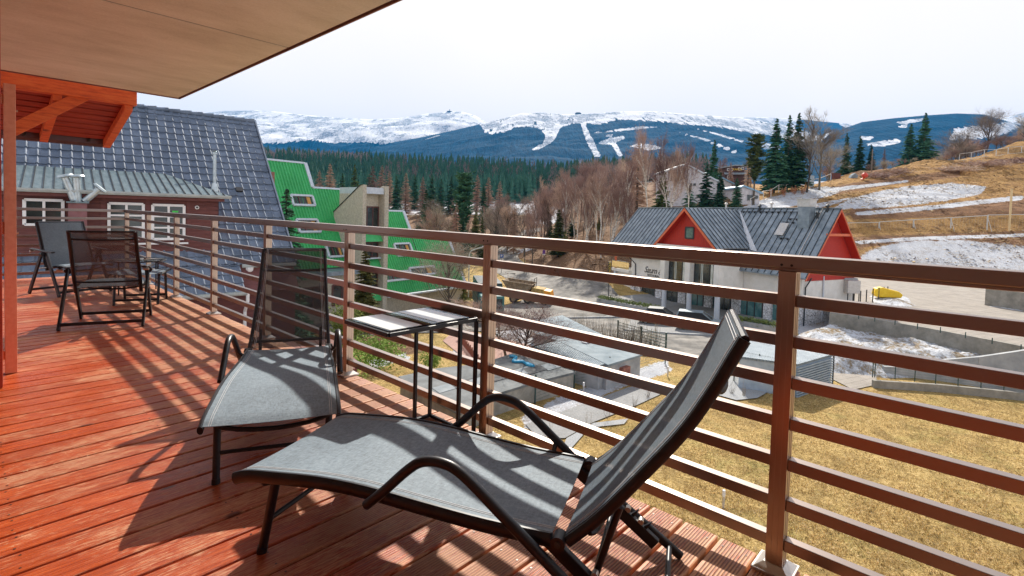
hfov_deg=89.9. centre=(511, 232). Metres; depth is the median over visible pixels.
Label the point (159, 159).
tiled house
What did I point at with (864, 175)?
concrete mixer
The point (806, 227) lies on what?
restaurant
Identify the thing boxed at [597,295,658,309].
planter
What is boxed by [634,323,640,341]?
bare shrub
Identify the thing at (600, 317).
kerb
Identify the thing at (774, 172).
spruce tree
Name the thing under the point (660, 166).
birch tree
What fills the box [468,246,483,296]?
street lamp
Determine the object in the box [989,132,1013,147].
bare tree
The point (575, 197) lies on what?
birch tree
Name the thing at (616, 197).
birch tree
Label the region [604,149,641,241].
birch tree
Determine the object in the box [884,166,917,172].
brush pile
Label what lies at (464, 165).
wood
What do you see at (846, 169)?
spruce tree
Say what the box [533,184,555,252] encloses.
bare tree
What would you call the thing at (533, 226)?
bare tree
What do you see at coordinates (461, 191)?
pine tree
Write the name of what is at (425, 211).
bare tree
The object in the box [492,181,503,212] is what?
larch tree
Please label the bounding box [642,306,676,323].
parked car
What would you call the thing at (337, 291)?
window
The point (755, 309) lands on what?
window
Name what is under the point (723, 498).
garden light
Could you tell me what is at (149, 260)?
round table
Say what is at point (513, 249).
larch tree
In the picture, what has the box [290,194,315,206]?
roof window
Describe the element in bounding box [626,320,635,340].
bare shrub
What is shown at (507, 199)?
bare tree
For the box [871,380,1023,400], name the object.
wall
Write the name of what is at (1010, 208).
timber stake
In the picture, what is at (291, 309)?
sun lounger
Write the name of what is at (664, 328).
parking bays
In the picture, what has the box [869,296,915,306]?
snow heap
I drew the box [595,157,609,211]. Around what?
birch tree
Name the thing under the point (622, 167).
birch tree
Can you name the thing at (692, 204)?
spruce tree
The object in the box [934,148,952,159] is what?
bare tree
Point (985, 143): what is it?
bare tree
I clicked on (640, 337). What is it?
bare shrub
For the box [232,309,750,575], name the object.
sun lounger
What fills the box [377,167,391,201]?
larch tree
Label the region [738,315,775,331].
planter
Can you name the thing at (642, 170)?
bare tree
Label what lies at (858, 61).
sky
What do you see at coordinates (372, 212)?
window
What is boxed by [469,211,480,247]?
spruce tree
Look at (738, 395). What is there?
gravel bed
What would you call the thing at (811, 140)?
bare tree
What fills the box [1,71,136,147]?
timber eaves
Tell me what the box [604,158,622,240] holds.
birch tree
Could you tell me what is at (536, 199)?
bare tree
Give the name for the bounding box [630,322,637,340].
bare shrub
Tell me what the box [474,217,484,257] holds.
spruce tree
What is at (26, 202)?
window
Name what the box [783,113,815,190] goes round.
spruce tree
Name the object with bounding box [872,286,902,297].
yellow cover
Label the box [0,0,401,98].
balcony
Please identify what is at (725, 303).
window
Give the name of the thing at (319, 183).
larch tree
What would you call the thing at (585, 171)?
bare tree
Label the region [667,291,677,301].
window
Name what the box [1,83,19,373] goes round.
screen frame
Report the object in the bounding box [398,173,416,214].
larch tree
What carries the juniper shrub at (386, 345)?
on the ground at (933, 245)
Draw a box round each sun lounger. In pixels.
[197,248,342,484]
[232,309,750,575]
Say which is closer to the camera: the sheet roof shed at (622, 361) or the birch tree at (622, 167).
the sheet roof shed at (622, 361)
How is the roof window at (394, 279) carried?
in the green hotel
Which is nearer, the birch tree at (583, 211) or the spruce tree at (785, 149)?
the birch tree at (583, 211)
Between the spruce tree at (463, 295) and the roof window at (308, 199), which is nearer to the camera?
the roof window at (308, 199)
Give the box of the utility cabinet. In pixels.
[844,277,860,300]
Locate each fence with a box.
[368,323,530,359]
[534,341,666,403]
[617,320,666,348]
[750,174,830,203]
[872,363,1014,389]
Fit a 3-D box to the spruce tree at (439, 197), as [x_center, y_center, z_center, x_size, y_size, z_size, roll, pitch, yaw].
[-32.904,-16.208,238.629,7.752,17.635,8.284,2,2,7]
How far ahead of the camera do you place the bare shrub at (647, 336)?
38.97 m
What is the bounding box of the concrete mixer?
[860,173,867,179]
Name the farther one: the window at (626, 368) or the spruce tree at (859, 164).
the spruce tree at (859, 164)
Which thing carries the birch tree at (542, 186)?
on the ground at (933, 245)
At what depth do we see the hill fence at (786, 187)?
125.19 m
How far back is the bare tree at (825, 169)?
181.62 m
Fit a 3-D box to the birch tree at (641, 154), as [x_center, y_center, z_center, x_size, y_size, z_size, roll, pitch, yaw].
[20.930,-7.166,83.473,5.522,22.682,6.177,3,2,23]
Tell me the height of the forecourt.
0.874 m
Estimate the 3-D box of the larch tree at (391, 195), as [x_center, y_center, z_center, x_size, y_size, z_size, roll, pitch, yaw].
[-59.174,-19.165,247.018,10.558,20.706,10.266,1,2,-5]
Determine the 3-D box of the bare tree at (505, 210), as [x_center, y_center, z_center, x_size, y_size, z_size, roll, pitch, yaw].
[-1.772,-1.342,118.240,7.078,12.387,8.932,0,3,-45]
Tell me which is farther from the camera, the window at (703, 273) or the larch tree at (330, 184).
the larch tree at (330, 184)
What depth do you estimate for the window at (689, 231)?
55.66 m
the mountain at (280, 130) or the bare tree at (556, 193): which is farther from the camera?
the mountain at (280, 130)
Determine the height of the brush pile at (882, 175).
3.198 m
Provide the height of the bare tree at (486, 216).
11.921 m
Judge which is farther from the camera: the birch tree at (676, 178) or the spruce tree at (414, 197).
the spruce tree at (414, 197)
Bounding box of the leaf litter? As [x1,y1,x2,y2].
[498,200,653,286]
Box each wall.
[829,312,1023,354]
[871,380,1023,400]
[882,349,1023,391]
[985,289,1023,310]
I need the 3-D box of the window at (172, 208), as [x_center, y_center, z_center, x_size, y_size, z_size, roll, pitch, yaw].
[-10.016,-0.309,14.946,0.834,1.050,0.078,0,3,-41]
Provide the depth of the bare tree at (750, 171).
195.61 m
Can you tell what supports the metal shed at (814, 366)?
on the ground at (933, 245)
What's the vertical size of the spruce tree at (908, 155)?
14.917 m
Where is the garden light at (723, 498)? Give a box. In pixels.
[722,489,725,508]
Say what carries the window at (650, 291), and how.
in the restaurant
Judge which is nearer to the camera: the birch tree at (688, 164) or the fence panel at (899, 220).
the birch tree at (688, 164)
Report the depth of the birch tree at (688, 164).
82.58 m
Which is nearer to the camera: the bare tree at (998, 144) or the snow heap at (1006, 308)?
the snow heap at (1006, 308)
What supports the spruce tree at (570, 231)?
on the ground at (933, 245)
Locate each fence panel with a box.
[855,222,880,229]
[879,219,915,228]
[913,217,953,228]
[951,215,991,231]
[987,214,1023,229]
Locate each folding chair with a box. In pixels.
[27,221,112,296]
[56,230,154,330]
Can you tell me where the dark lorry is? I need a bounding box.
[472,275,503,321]
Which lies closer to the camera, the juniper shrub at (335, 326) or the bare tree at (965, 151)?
the juniper shrub at (335, 326)
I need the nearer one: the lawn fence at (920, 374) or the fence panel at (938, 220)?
the lawn fence at (920, 374)
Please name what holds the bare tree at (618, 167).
on the ground at (933, 245)
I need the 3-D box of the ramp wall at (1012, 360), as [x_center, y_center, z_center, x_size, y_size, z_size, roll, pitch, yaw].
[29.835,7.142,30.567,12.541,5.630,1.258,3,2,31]
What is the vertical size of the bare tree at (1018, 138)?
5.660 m
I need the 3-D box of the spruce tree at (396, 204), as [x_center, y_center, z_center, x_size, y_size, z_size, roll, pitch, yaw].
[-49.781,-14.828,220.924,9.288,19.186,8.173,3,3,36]
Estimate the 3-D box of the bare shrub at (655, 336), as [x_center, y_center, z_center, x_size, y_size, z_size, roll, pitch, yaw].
[10.749,7.588,38.743,0.759,2.265,0.733,2,2,-2]
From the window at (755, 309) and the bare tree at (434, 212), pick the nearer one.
the window at (755, 309)
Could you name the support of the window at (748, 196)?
in the blue roofed house at (747, 191)
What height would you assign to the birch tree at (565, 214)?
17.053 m
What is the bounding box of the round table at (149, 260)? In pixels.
[118,257,166,295]
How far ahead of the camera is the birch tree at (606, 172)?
92.02 m
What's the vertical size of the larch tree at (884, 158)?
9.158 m
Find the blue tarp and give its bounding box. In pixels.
[509,355,534,366]
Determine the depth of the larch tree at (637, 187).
103.36 m
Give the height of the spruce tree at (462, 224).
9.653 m
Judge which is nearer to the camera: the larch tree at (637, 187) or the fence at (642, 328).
the fence at (642, 328)
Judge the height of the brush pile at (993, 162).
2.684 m
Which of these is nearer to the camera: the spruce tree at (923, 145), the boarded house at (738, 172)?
the spruce tree at (923, 145)
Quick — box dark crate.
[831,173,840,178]
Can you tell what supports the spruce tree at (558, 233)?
on the ground at (933, 245)
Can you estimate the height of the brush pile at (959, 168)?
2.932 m
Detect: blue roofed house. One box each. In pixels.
[721,177,734,192]
[724,185,762,204]
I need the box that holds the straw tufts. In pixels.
[760,149,1023,269]
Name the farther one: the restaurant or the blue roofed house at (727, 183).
the blue roofed house at (727, 183)
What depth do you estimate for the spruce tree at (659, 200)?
91.56 m
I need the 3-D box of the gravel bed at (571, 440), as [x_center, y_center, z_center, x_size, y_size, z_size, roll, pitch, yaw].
[3.751,9.019,23.337,1.068,0.001,4.824,4,3,43]
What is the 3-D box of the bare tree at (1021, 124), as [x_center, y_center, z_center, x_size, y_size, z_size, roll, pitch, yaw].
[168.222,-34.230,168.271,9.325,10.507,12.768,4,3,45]
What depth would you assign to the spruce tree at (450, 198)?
242.56 m
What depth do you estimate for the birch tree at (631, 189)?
94.79 m
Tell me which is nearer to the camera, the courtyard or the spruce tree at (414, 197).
the courtyard
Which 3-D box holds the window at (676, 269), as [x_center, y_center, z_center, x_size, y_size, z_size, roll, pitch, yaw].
[18.586,3.964,57.081,0.065,3.690,3.040,1,2,-27]
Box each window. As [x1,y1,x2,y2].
[22,198,64,225]
[107,202,144,237]
[151,204,185,239]
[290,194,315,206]
[295,218,321,233]
[324,246,343,258]
[331,285,343,305]
[366,206,378,226]
[366,242,377,256]
[371,273,377,286]
[387,270,409,282]
[393,242,412,256]
[408,265,435,274]
[619,365,630,373]
[641,287,654,295]
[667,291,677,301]
[668,261,684,280]
[685,226,693,238]
[691,294,703,305]
[694,263,713,284]
[712,297,730,309]
[740,300,762,317]
[747,195,757,200]
[772,304,776,319]
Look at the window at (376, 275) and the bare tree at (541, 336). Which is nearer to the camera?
the bare tree at (541, 336)
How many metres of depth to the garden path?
25.72 m
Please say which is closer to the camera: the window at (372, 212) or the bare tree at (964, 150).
the window at (372, 212)
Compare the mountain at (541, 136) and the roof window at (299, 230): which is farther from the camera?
the mountain at (541, 136)
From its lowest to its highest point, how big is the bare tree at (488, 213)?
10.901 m
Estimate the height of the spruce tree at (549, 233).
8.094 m
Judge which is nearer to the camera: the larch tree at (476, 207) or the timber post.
the timber post
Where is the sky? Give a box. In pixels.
[137,0,1023,184]
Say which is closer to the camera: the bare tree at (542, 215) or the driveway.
the driveway
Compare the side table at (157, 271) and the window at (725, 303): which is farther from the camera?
the window at (725, 303)
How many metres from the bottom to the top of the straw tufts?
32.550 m
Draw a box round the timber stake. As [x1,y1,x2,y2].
[1008,189,1012,230]
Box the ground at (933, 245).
[333,141,1023,575]
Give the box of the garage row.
[398,353,575,426]
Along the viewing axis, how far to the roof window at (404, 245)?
55.33 m
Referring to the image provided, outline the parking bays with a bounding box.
[626,319,709,334]
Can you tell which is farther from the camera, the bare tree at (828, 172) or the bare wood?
the bare wood
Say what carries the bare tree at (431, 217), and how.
on the ground at (933, 245)
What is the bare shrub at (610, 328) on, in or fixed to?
on the ground at (933, 245)
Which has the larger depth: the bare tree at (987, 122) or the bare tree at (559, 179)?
the bare tree at (987, 122)
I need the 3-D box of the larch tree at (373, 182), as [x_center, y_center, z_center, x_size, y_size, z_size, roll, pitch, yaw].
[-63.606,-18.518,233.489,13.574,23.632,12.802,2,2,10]
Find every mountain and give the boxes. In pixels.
[208,110,485,154]
[366,111,818,171]
[736,113,1023,133]
[744,113,1022,184]
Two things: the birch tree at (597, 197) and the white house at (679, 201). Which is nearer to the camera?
the birch tree at (597, 197)
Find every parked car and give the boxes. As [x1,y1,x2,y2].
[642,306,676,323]
[675,309,720,328]
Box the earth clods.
[746,151,1023,268]
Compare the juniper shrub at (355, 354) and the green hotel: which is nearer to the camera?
the juniper shrub at (355, 354)
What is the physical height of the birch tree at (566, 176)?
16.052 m
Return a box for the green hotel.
[267,158,464,313]
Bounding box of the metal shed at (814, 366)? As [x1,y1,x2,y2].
[738,341,834,397]
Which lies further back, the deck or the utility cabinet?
the utility cabinet
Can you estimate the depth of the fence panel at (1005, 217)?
96.31 m
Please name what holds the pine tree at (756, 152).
on the ground at (933, 245)
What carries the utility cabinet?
on the parking terrace
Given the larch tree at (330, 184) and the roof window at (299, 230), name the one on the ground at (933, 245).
the larch tree at (330, 184)
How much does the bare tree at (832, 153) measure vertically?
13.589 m
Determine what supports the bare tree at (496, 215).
on the ground at (933, 245)
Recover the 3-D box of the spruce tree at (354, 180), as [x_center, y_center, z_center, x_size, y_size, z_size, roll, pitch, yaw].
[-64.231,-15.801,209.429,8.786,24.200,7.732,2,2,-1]
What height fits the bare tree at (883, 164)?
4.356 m
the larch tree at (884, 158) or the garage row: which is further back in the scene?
the larch tree at (884, 158)
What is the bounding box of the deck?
[0,276,808,575]
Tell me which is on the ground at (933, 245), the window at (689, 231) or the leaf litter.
the leaf litter
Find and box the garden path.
[526,386,659,437]
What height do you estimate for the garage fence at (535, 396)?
1.550 m
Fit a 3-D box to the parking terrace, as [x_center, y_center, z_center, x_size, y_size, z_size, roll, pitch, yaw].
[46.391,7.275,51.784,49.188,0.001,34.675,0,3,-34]
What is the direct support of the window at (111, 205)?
in the tiled house at (159, 159)
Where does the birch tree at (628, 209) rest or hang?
on the ground at (933, 245)
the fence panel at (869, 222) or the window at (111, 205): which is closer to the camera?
the window at (111, 205)
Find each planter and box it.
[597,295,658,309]
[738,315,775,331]
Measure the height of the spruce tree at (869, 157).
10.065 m
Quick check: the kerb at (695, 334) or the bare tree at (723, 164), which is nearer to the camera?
the kerb at (695, 334)
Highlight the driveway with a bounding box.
[834,373,876,388]
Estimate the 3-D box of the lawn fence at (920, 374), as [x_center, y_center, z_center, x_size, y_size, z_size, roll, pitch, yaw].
[25.797,8.501,30.359,7.751,1.000,0.229,2,2,16]
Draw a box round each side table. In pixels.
[112,268,171,305]
[344,307,478,431]
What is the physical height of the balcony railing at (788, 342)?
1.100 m
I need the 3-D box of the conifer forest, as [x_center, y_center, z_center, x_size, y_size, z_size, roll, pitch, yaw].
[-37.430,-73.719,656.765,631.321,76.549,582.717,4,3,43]
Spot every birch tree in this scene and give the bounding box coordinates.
[539,176,548,237]
[554,169,576,238]
[560,165,577,238]
[563,175,586,239]
[575,173,593,239]
[580,160,610,240]
[580,173,614,257]
[581,172,615,240]
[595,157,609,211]
[599,176,617,241]
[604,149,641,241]
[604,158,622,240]
[611,177,621,229]
[614,155,625,235]
[615,164,637,223]
[619,163,640,219]
[619,177,635,226]
[627,124,657,206]
[644,130,675,206]
[664,141,688,206]
[671,140,701,206]
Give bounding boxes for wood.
[264,147,370,161]
[311,171,536,201]
[375,154,570,190]
[577,153,710,183]
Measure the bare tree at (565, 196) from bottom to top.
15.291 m
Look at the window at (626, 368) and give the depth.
29.87 m
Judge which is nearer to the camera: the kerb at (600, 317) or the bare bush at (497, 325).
the bare bush at (497, 325)
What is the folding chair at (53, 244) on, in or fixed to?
on the deck
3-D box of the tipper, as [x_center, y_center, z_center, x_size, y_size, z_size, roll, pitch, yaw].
[1.926,6.720,60.204,5.846,2.935,2.580,2,2,14]
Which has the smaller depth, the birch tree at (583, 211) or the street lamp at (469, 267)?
the street lamp at (469, 267)
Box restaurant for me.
[611,199,860,325]
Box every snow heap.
[798,324,980,377]
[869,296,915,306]
[989,306,1021,310]
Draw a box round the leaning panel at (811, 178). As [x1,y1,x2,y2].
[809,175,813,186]
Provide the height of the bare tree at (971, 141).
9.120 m
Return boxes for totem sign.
[608,262,611,295]
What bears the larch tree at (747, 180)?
on the ground at (933, 245)
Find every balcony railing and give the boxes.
[2,207,124,275]
[124,210,1023,575]
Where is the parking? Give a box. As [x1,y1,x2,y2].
[532,318,710,355]
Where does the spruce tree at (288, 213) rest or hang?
on the ground at (933, 245)
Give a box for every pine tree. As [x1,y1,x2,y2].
[448,170,475,224]
[742,133,768,204]
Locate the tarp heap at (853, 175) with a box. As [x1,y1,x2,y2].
[848,173,857,177]
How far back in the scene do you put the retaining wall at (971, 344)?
39.00 m
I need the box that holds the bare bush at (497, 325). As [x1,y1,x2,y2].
[449,297,543,355]
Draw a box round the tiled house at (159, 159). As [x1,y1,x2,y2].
[1,104,292,327]
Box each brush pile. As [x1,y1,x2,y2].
[867,170,906,177]
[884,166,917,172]
[928,161,1006,171]
[949,158,1023,166]
[987,157,1023,162]
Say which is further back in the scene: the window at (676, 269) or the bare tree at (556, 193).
the bare tree at (556, 193)
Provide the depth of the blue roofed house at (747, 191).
118.05 m
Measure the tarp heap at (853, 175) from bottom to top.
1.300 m
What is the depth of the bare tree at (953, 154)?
169.07 m
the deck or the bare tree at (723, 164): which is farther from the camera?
the bare tree at (723, 164)
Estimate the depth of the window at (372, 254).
49.75 m
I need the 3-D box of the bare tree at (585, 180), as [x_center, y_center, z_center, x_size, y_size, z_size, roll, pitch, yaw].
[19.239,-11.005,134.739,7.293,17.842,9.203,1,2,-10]
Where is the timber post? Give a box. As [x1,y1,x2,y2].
[0,57,2,387]
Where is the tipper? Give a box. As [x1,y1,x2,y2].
[502,277,553,304]
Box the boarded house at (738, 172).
[717,165,745,185]
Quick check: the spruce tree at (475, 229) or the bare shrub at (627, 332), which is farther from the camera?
the spruce tree at (475, 229)
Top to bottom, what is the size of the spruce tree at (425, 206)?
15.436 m
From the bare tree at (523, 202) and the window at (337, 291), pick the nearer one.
the window at (337, 291)
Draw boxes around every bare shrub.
[606,319,614,336]
[618,323,626,339]
[622,324,632,339]
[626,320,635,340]
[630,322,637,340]
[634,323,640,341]
[637,323,644,342]
[644,326,651,344]
[648,324,659,345]
[728,379,735,393]
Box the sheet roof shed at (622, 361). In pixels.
[533,315,642,389]
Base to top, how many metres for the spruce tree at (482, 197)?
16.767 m
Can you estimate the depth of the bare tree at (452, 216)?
121.80 m
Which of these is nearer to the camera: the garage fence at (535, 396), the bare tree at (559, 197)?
the garage fence at (535, 396)
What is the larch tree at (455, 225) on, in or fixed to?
on the ground at (933, 245)
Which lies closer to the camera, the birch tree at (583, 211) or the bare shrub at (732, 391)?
the bare shrub at (732, 391)
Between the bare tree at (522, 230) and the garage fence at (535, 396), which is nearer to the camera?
the garage fence at (535, 396)
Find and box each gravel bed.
[565,419,627,447]
[720,376,766,399]
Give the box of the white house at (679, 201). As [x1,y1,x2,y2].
[655,164,718,205]
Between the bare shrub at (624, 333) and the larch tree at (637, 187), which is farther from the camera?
the larch tree at (637, 187)
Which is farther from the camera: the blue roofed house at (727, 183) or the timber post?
the blue roofed house at (727, 183)
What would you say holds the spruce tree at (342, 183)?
on the ground at (933, 245)
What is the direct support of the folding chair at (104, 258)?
on the deck
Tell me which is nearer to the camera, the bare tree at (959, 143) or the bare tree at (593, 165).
the bare tree at (593, 165)
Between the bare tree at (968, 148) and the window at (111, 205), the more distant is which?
the bare tree at (968, 148)
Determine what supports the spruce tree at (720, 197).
on the ground at (933, 245)
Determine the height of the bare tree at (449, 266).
9.387 m
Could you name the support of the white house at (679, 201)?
on the ground at (933, 245)
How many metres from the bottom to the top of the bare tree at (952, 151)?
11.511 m
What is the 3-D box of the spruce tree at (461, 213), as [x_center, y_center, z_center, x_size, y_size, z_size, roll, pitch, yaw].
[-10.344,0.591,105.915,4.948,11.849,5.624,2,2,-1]
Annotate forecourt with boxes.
[605,294,775,321]
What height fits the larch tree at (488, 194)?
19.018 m
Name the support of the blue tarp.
on the garage row
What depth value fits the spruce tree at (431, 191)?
228.84 m
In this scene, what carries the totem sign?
on the forecourt
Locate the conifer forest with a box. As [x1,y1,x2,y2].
[264,146,708,193]
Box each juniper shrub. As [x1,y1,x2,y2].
[328,298,377,352]
[342,346,368,378]
[353,335,406,370]
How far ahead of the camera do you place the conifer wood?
308.89 m
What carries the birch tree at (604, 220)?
on the ground at (933, 245)
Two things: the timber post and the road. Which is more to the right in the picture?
the road
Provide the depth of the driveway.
32.06 m
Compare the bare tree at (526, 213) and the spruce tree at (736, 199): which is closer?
the spruce tree at (736, 199)
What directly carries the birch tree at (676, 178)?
on the ground at (933, 245)
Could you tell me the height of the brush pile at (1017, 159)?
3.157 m
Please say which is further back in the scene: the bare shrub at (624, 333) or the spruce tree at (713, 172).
the spruce tree at (713, 172)
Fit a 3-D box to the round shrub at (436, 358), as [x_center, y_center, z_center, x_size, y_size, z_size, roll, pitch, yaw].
[-5.099,7.904,31.678,1.690,1.286,1.983,2,2,1]
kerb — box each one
[533,316,620,318]
[623,329,712,335]
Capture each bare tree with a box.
[402,228,482,302]
[413,198,470,230]
[418,207,445,230]
[421,205,447,230]
[445,197,468,230]
[476,207,497,232]
[476,298,598,356]
[480,206,494,233]
[482,199,507,234]
[489,202,520,251]
[492,192,540,234]
[494,194,521,246]
[511,213,537,256]
[520,194,548,263]
[521,201,533,236]
[528,186,556,237]
[530,190,547,236]
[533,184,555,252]
[545,180,579,224]
[546,168,570,199]
[550,180,565,211]
[555,177,577,231]
[564,168,590,233]
[571,160,594,222]
[572,158,607,230]
[590,159,614,183]
[608,157,626,216]
[628,153,652,194]
[717,157,729,166]
[738,160,763,185]
[782,105,831,192]
[800,125,853,189]
[813,143,855,180]
[818,162,833,179]
[823,166,833,179]
[876,160,890,168]
[932,125,985,158]
[933,140,977,159]
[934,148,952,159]
[945,144,975,157]
[945,149,960,159]
[950,144,978,157]
[955,137,978,156]
[962,143,977,157]
[965,105,1018,152]
[969,139,981,155]
[978,140,994,151]
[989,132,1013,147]
[992,136,1010,147]
[1007,114,1023,136]
[1011,131,1022,140]
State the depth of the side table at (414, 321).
2.68 m
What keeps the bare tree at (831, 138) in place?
on the ground at (933, 245)
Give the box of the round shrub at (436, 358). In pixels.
[418,351,443,368]
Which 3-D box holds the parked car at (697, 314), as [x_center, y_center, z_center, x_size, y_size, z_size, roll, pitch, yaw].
[17.012,7.905,46.302,4.440,1.600,1.864,2,2,22]
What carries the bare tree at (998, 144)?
on the ground at (933, 245)
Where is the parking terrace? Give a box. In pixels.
[832,277,1023,345]
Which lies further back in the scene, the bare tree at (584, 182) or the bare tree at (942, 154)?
the bare tree at (942, 154)
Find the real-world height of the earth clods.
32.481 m
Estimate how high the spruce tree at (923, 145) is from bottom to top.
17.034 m
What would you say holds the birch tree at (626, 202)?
on the ground at (933, 245)
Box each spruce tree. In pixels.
[280,189,302,247]
[337,173,345,187]
[350,164,359,186]
[354,251,379,334]
[389,176,403,210]
[409,175,421,209]
[415,190,431,229]
[427,175,439,213]
[436,179,448,214]
[444,176,455,213]
[453,207,472,255]
[455,218,475,256]
[455,264,472,303]
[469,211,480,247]
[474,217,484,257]
[477,185,489,223]
[545,217,552,237]
[548,209,566,257]
[567,218,576,236]
[652,172,669,206]
[682,185,696,206]
[695,165,717,206]
[709,140,724,192]
[713,172,728,206]
[728,178,743,206]
[759,118,793,193]
[780,115,801,189]
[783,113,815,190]
[836,133,853,174]
[851,136,866,171]
[865,144,876,170]
[895,124,920,166]
[911,113,939,160]
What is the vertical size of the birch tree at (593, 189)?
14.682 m
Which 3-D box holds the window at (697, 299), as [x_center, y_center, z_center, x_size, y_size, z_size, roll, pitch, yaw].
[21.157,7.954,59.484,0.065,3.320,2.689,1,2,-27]
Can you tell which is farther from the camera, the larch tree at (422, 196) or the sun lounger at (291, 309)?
the larch tree at (422, 196)
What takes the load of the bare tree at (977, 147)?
on the ground at (933, 245)
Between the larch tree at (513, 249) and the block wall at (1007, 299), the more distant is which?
the larch tree at (513, 249)
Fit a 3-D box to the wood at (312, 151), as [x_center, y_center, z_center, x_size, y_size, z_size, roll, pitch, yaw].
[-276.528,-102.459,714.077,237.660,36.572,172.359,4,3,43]
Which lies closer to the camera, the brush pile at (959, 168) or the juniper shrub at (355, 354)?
the juniper shrub at (355, 354)
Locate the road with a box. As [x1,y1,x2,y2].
[329,228,620,332]
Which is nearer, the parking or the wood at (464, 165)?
the parking
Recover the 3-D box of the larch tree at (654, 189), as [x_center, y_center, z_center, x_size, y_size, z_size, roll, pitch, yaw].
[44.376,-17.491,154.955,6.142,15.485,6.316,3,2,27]
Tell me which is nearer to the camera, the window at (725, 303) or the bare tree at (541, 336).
the bare tree at (541, 336)
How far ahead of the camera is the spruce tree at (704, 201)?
95.35 m
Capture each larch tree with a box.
[316,170,323,186]
[324,164,337,187]
[366,167,376,187]
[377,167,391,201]
[385,171,392,208]
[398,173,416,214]
[412,177,427,214]
[450,203,464,264]
[470,175,482,213]
[477,180,495,215]
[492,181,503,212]
[506,202,519,253]
[617,146,652,224]
[649,149,662,195]
[727,165,733,185]
[741,161,751,186]
[881,151,886,168]
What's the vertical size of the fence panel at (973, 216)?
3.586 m
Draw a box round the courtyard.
[443,331,533,358]
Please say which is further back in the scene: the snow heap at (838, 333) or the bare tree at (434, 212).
the bare tree at (434, 212)
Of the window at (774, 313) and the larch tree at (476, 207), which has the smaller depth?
the window at (774, 313)
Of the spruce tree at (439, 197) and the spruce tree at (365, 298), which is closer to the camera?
the spruce tree at (365, 298)
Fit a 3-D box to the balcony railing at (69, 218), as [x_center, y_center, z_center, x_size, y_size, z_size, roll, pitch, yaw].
[-8.627,0.183,6.430,0.125,1.100,6.110,4,3,43]
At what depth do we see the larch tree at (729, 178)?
159.25 m
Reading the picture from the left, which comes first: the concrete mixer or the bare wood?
the bare wood
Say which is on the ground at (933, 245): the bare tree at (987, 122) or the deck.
the bare tree at (987, 122)
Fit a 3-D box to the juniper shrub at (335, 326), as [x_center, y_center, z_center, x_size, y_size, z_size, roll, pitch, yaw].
[-11.282,6.638,36.046,3.408,4.103,3.213,4,3,43]
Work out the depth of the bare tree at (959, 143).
174.44 m

